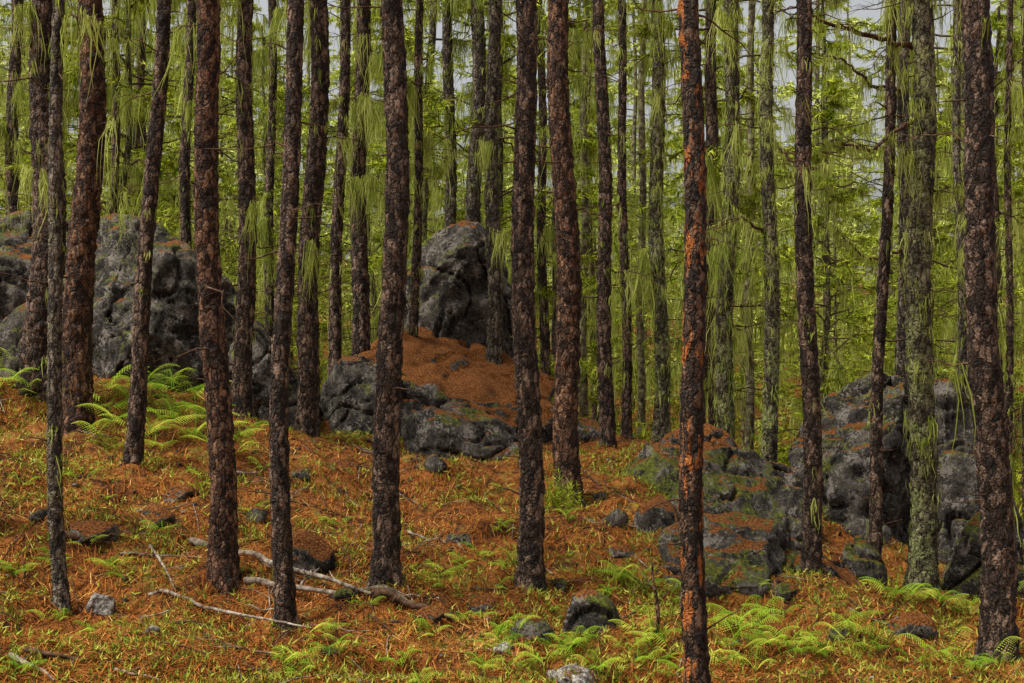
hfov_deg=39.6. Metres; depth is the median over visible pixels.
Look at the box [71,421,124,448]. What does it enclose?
fern
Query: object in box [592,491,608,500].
rock
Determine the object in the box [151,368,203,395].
fern
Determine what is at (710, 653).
fern
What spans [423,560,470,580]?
fern
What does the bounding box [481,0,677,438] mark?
pine tree
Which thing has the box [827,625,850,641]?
rock
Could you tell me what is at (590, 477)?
fallen branch
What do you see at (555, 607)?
fern
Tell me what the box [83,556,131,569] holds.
fern
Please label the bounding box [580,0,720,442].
pine tree
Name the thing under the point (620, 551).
rock
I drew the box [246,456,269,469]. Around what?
fern
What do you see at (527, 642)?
fern
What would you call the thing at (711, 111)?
pine tree
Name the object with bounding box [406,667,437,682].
fern
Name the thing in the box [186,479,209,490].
fern
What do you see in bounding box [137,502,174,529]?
rock
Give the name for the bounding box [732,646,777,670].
fern
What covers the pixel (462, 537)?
rock
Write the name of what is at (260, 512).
rock
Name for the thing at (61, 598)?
pine tree
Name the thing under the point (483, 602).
rock
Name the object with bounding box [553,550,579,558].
fern
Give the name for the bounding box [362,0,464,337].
pine tree
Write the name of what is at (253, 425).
fern
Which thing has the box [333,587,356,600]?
rock
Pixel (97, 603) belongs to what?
rock
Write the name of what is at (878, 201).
pine tree
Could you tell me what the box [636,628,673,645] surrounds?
fern
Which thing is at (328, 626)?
fern
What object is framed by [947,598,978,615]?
fern
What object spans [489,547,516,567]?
fern
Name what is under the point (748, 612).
fern
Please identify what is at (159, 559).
fallen branch
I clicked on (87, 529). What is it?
rock
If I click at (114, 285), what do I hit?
boulder
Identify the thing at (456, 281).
boulder
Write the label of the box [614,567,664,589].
fern
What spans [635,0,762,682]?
pine tree
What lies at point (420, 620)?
fern
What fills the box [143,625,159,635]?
rock
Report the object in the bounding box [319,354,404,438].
boulder
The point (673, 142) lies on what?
pine tree
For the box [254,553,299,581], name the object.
fallen log
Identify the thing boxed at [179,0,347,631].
pine tree
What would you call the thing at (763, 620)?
fern
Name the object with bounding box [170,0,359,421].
pine tree
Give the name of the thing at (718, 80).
pine tree
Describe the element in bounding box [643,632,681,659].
fern
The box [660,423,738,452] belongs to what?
rock outcrop
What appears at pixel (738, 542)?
rock outcrop
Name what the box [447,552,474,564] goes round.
fern
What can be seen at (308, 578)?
fallen branch
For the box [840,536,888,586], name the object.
boulder
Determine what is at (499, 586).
fern
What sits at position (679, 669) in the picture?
fern
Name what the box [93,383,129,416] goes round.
fern
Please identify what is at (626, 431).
pine tree
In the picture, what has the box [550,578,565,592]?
rock
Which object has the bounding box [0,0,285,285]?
pine tree
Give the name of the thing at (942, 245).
pine tree
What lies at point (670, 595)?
fern
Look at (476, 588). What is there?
fallen branch
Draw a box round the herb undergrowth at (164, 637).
[0,375,1023,682]
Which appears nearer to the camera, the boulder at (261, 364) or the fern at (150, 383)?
the fern at (150, 383)
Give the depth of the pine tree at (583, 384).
37.93 m
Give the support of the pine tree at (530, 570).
on the ground
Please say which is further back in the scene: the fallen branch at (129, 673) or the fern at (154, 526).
the fern at (154, 526)
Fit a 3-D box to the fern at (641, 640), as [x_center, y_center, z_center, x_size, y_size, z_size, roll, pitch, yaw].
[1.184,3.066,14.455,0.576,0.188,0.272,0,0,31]
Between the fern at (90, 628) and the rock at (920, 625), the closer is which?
the fern at (90, 628)
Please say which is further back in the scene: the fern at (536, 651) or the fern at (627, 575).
the fern at (627, 575)
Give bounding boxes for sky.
[0,0,1020,285]
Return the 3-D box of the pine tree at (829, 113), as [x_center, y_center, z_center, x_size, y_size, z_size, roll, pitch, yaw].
[8.383,-0.951,37.758,6.709,12.479,6.226,0,0,-21]
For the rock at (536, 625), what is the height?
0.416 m
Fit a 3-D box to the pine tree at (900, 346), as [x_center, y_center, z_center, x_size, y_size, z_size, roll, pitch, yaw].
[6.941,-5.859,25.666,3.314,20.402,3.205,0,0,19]
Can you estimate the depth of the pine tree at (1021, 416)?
17.98 m
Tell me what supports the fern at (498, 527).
on the ground
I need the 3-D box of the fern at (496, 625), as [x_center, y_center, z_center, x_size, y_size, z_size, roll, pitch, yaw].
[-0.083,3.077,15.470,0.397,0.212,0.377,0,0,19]
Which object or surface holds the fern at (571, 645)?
on the ground
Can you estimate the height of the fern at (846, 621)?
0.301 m
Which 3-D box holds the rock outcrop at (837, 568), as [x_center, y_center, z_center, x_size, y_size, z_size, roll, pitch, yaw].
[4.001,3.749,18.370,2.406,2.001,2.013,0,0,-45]
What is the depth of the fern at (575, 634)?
14.57 m
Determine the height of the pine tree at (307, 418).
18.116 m
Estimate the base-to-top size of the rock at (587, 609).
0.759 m
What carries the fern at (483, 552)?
on the ground
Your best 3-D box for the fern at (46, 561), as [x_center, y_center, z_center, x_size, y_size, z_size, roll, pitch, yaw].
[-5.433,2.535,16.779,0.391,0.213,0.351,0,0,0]
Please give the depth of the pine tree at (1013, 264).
48.36 m
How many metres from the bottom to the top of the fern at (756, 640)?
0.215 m
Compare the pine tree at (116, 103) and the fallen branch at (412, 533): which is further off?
the pine tree at (116, 103)
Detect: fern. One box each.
[0,367,38,388]
[0,560,42,572]
[0,655,47,670]
[1,360,44,383]
[6,472,39,484]
[9,376,38,394]
[25,608,71,620]
[31,459,72,474]
[32,547,50,563]
[67,462,102,476]
[67,534,108,543]
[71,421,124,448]
[73,620,106,636]
[77,402,147,423]
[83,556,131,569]
[86,418,120,435]
[93,364,149,400]
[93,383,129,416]
[96,380,166,399]
[98,413,170,433]
[102,561,135,578]
[112,363,180,385]
[116,630,150,639]
[121,414,178,434]
[124,366,187,397]
[140,520,180,532]
[145,439,176,451]
[146,380,231,418]
[148,398,204,428]
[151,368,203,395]
[165,415,206,438]
[174,401,235,419]
[177,381,203,402]
[177,412,248,441]
[185,469,210,487]
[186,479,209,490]
[233,428,257,452]
[234,428,265,436]
[236,420,268,438]
[238,501,269,509]
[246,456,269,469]
[270,647,303,666]
[273,645,318,665]
[285,662,319,676]
[300,618,350,638]
[309,633,352,654]
[325,516,353,527]
[353,596,384,607]
[376,649,422,666]
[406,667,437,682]
[411,618,450,635]
[418,577,446,588]
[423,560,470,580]
[446,610,497,622]
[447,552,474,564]
[458,542,499,555]
[465,652,503,670]
[474,623,521,648]
[483,647,544,668]
[487,613,524,630]
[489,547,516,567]
[491,518,516,532]
[492,576,512,589]
[493,615,540,639]
[502,636,530,644]
[510,643,566,663]
[531,632,577,646]
[545,604,564,612]
[546,625,602,644]
[549,632,596,658]
[552,508,578,520]
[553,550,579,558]
[570,649,624,671]
[597,560,644,581]
[597,584,620,597]
[604,635,652,649]
[608,618,655,638]
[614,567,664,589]
[631,605,654,616]
[633,637,664,663]
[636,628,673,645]
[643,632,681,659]
[649,586,680,603]
[653,659,683,674]
[664,613,728,632]
[665,578,680,589]
[681,648,733,665]
[706,594,783,629]
[711,615,762,645]
[717,596,784,634]
[721,632,771,654]
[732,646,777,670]
[739,626,806,649]
[741,599,803,622]
[758,625,824,652]
[799,632,841,654]
[814,610,887,637]
[838,630,893,653]
[860,573,924,598]
[879,583,936,602]
[896,648,941,663]
[899,627,971,662]
[912,588,968,604]
[938,649,995,671]
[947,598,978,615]
[973,636,1020,668]
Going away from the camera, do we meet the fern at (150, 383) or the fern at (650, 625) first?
the fern at (650, 625)
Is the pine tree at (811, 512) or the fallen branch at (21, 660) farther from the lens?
the pine tree at (811, 512)
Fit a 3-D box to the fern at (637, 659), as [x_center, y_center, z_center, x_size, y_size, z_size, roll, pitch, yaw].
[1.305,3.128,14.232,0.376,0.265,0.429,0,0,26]
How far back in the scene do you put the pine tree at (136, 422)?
19.93 m
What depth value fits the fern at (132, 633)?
14.05 m
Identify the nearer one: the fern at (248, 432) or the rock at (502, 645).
the rock at (502, 645)
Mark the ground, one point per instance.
(262, 597)
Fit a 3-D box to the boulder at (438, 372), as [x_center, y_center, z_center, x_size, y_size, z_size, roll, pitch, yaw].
[-1.387,1.580,27.011,4.578,3.769,4.136,0,0,0]
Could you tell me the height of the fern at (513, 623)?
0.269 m
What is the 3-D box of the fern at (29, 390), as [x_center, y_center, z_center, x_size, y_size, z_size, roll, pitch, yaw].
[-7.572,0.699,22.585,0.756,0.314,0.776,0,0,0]
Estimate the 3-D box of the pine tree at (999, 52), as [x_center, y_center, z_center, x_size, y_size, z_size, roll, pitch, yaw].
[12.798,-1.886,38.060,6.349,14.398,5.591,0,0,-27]
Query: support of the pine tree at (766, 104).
on the ground
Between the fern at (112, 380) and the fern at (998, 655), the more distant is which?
the fern at (112, 380)
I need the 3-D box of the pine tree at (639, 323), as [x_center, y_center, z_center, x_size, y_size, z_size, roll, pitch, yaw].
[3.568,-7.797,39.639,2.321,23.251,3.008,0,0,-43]
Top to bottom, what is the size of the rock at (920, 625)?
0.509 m
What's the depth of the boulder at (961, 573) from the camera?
19.55 m
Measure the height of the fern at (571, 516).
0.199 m
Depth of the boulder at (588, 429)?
26.90 m
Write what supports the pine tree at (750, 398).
on the ground
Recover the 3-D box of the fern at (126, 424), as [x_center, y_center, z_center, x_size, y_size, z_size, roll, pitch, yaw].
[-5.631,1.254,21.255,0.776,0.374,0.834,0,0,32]
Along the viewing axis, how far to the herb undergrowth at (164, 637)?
16.12 m
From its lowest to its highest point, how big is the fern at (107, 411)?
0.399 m
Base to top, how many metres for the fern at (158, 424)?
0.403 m
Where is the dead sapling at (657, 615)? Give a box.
[630,559,668,632]
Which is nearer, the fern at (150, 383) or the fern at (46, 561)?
the fern at (46, 561)
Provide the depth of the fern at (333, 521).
19.30 m
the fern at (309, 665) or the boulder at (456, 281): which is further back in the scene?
the boulder at (456, 281)
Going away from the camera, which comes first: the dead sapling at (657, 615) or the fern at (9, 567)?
the dead sapling at (657, 615)
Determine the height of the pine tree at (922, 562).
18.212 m
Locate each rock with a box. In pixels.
[28,507,47,522]
[64,520,119,544]
[86,592,117,616]
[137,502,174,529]
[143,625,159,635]
[164,485,199,502]
[203,629,221,638]
[244,506,267,522]
[289,469,310,480]
[292,531,335,578]
[320,646,340,657]
[328,458,358,471]
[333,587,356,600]
[413,606,444,623]
[424,454,446,473]
[445,531,471,543]
[467,593,496,615]
[493,641,514,653]
[509,616,553,642]
[546,665,597,682]
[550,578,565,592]
[563,590,620,637]
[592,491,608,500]
[603,507,628,527]
[608,545,634,557]
[775,581,798,604]
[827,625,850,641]
[888,613,938,643]
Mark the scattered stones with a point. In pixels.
(953, 676)
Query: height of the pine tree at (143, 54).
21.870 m
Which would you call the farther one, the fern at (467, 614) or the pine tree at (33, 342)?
the pine tree at (33, 342)
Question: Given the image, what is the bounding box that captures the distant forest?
[0,0,1023,449]
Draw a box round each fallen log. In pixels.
[188,537,372,594]
[243,577,428,599]
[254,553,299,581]
[374,588,458,619]
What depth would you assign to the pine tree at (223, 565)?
16.39 m
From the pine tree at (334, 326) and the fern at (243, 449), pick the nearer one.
the fern at (243, 449)
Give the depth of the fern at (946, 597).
16.95 m
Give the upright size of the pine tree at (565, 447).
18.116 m
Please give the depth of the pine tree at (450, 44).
30.92 m
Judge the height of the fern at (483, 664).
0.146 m
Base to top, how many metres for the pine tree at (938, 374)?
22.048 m
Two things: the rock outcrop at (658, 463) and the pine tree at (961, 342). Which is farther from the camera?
the pine tree at (961, 342)
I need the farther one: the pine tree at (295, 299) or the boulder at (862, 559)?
the pine tree at (295, 299)
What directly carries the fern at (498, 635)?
on the ground
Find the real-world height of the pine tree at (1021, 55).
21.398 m
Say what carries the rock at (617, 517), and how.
on the ground
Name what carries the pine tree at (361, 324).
on the ground
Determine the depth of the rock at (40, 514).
17.41 m
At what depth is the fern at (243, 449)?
20.75 m
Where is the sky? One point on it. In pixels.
(861, 14)
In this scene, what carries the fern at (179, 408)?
on the ground
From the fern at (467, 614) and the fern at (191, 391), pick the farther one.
the fern at (191, 391)
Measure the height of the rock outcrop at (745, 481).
2.625 m
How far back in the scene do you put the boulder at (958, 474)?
21.91 m
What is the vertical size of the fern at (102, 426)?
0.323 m
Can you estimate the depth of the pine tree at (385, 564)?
15.91 m
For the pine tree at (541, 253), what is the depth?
31.90 m
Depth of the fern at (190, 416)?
21.60 m
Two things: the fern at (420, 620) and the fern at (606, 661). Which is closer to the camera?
the fern at (606, 661)
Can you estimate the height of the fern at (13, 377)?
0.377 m
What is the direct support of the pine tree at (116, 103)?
on the ground
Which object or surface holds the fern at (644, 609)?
on the ground
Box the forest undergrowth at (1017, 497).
[261,310,1023,519]
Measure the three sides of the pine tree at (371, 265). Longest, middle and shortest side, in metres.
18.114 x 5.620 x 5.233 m
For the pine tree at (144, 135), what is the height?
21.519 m
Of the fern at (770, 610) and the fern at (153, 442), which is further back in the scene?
the fern at (153, 442)
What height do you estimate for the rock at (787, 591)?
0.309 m
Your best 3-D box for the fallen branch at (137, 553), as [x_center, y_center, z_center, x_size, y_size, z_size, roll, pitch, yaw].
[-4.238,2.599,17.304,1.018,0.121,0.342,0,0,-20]
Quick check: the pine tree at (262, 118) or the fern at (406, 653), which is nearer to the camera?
the fern at (406, 653)
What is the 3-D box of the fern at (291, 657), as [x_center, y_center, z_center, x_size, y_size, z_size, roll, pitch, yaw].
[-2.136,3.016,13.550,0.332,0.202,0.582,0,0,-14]
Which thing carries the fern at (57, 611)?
on the ground
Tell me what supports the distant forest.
on the ground
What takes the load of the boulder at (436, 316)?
on the boulder at (438, 372)
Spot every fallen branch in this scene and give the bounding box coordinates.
[8,652,54,680]
[23,647,85,670]
[65,530,127,544]
[114,667,158,679]
[120,552,203,557]
[148,589,311,628]
[149,544,176,589]
[255,488,349,517]
[298,566,319,584]
[403,530,446,544]
[470,578,557,592]
[581,469,634,512]
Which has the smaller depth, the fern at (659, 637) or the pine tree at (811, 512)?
the fern at (659, 637)
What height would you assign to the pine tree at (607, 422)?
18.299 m
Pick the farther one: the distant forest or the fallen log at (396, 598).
the distant forest
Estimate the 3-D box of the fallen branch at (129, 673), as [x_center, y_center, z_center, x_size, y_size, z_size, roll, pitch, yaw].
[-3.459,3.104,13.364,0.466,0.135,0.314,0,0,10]
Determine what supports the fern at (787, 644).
on the ground
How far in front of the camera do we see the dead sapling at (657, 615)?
14.81 m
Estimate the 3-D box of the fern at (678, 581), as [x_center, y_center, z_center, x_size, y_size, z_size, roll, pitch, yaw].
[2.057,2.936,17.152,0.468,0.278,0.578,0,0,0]
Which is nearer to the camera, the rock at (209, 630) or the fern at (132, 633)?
the fern at (132, 633)
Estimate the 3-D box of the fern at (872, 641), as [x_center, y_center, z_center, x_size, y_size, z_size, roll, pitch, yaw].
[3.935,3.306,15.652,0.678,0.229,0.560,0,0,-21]
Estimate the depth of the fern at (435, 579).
16.07 m
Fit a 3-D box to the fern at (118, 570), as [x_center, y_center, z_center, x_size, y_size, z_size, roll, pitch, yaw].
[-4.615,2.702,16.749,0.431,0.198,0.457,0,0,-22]
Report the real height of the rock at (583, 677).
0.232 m
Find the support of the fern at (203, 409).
on the ground
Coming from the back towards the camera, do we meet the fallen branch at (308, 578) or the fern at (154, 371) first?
the fern at (154, 371)
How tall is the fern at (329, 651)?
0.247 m
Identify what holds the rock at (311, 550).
on the ground
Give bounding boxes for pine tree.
[0,0,29,215]
[0,0,71,212]
[0,0,124,616]
[0,0,180,435]
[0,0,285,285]
[0,11,160,219]
[0,172,32,241]
[4,0,110,401]
[64,0,173,216]
[65,0,235,255]
[70,0,346,318]
[84,0,243,467]
[104,0,226,275]
[120,0,264,247]
[155,0,278,594]
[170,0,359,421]
[171,20,375,383]
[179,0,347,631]
[222,1,378,367]
[251,0,309,336]
[256,0,381,377]
[274,26,485,382]
[277,0,378,437]
[303,0,422,354]
[318,0,516,361]
[319,0,417,587]
[319,0,470,334]
[319,0,648,383]
[344,55,509,354]
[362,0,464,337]
[378,0,487,261]
[410,0,516,282]
[426,0,576,593]
[429,0,551,354]
[470,0,592,364]
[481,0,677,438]
[508,0,614,376]
[534,52,680,435]
[536,0,639,510]
[546,0,617,417]
[547,6,651,433]
[552,0,684,447]
[579,0,656,439]
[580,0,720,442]
[588,0,842,446]
[613,0,681,439]
[613,67,794,442]
[630,0,787,437]
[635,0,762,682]
[650,0,795,440]
[666,0,849,462]
[669,2,751,426]
[733,1,793,449]
[733,75,956,467]
[739,0,896,432]
[755,187,896,443]
[759,0,857,577]
[776,0,1016,590]
[814,0,964,387]
[816,0,1023,447]
[830,115,1020,471]
[834,0,951,554]
[855,0,956,378]
[878,72,1001,378]
[879,0,1023,665]
[887,7,1023,497]
[932,0,1023,399]
[995,0,1023,499]
[999,18,1023,464]
[1000,0,1023,387]
[1001,0,1023,546]
[1002,133,1023,449]
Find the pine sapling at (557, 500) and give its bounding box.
[543,468,580,513]
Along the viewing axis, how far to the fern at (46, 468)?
18.91 m
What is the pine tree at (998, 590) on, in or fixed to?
on the ground
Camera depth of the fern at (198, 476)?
19.46 m
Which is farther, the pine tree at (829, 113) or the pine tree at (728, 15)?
the pine tree at (829, 113)
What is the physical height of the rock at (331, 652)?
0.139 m
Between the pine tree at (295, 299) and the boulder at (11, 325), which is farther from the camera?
the pine tree at (295, 299)
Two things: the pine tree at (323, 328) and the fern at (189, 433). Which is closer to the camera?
the fern at (189, 433)
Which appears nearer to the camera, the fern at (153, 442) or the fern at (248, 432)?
the fern at (153, 442)
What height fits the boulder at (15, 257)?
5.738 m
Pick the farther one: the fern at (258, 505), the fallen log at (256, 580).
the fern at (258, 505)
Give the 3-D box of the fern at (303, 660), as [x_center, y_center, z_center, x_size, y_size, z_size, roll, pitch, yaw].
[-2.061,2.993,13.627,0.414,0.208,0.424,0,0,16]
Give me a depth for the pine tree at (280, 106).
45.99 m
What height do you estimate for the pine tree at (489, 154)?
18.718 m
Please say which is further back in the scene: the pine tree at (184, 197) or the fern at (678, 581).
the pine tree at (184, 197)
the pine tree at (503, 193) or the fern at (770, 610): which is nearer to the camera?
the fern at (770, 610)
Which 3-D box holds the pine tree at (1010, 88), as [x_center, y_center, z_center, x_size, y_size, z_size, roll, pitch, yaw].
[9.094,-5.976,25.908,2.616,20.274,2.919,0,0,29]
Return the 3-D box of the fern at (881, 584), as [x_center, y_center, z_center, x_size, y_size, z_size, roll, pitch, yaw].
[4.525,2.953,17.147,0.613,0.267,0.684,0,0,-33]
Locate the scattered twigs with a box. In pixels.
[0,377,1023,682]
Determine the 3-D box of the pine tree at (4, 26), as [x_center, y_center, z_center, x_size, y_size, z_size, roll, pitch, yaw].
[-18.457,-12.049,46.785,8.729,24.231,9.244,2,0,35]
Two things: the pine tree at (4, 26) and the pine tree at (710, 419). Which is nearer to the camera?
the pine tree at (710, 419)
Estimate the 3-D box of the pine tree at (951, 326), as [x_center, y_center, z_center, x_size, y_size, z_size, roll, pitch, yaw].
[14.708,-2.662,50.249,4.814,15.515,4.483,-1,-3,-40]
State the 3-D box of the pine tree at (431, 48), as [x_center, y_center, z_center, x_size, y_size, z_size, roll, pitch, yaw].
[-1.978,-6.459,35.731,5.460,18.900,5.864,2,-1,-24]
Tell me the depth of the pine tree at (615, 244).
45.53 m
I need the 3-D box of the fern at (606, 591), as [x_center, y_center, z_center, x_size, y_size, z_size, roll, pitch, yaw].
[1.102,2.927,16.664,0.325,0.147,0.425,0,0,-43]
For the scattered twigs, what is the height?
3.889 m
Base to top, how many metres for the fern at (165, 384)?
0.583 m
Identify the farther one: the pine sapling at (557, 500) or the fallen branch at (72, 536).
the pine sapling at (557, 500)
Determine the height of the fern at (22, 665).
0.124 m
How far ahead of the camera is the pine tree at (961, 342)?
29.13 m
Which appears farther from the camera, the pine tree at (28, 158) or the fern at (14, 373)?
the pine tree at (28, 158)
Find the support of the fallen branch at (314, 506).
on the ground
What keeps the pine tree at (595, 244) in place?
on the ground
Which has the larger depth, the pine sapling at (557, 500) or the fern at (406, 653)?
the pine sapling at (557, 500)
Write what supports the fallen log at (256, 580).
on the ground
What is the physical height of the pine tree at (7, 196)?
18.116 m
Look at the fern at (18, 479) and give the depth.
18.39 m
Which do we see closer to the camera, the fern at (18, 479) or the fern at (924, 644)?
the fern at (924, 644)
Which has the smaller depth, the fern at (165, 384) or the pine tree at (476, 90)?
the fern at (165, 384)
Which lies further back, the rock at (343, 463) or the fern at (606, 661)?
the rock at (343, 463)
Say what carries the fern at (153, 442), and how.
on the ground
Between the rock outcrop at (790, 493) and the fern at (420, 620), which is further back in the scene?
the rock outcrop at (790, 493)
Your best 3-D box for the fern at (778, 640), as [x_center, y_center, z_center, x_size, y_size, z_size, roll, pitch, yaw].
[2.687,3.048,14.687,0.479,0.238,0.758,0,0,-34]
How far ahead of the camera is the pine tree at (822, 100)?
51.77 m
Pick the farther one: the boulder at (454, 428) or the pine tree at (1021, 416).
the boulder at (454, 428)
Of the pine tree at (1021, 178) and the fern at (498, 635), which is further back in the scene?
the pine tree at (1021, 178)
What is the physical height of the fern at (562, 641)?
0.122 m
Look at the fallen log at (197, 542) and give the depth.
16.58 m
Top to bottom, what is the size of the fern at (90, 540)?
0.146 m
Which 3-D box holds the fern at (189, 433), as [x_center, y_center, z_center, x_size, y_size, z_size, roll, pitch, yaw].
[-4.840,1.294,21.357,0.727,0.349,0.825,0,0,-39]
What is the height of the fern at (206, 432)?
0.488 m
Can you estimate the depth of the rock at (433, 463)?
21.62 m
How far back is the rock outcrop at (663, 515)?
18.75 m
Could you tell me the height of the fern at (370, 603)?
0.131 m
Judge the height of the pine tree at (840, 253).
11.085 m
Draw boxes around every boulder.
[0,210,69,322]
[0,303,25,377]
[62,212,178,379]
[94,240,236,392]
[228,320,297,428]
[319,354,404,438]
[358,326,554,444]
[401,401,518,462]
[404,270,453,337]
[406,220,513,357]
[577,417,617,443]
[787,372,911,546]
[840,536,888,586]
[934,378,974,445]
[937,438,1023,566]
[941,511,1023,600]
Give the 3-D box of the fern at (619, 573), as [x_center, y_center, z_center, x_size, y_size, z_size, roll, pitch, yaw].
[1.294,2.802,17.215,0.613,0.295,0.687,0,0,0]
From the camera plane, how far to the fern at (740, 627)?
14.54 m
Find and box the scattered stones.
[5,392,1009,682]
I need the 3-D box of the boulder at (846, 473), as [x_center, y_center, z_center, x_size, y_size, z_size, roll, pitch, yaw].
[5.494,3.326,22.833,2.120,5.723,2.599,0,0,33]
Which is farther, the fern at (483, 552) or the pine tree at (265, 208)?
the pine tree at (265, 208)
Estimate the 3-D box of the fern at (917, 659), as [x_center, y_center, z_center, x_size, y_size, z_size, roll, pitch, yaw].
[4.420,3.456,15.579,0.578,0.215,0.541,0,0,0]
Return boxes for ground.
[0,253,1023,682]
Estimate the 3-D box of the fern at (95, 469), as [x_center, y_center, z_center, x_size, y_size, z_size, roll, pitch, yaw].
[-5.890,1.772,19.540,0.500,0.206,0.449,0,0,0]
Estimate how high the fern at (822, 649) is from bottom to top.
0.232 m
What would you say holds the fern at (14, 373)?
on the ground
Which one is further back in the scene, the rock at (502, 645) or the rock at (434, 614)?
the rock at (434, 614)
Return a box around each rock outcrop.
[621,441,678,493]
[633,497,679,534]
[651,512,801,599]
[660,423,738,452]
[667,445,787,530]
[770,462,803,542]
[794,553,865,587]
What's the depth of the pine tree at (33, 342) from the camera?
22.83 m
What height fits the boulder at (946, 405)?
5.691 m
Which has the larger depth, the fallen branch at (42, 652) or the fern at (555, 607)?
the fern at (555, 607)
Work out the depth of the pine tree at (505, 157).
50.01 m
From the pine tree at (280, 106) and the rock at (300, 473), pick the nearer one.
the rock at (300, 473)
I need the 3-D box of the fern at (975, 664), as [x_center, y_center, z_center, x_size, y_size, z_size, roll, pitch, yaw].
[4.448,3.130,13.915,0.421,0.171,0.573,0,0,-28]
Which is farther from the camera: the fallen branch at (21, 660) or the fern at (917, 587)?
the fern at (917, 587)
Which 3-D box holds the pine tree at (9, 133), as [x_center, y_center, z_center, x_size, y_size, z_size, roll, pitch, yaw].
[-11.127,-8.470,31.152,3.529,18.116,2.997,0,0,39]
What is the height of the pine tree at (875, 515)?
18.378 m
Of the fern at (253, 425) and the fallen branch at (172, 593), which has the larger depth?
the fern at (253, 425)
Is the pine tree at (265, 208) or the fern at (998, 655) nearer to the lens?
the fern at (998, 655)
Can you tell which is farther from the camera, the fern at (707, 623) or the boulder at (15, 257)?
the boulder at (15, 257)
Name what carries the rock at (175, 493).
on the ground
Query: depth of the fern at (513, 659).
14.15 m
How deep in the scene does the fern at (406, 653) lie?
13.89 m
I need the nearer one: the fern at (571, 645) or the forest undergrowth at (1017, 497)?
the fern at (571, 645)
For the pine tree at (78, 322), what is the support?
on the ground

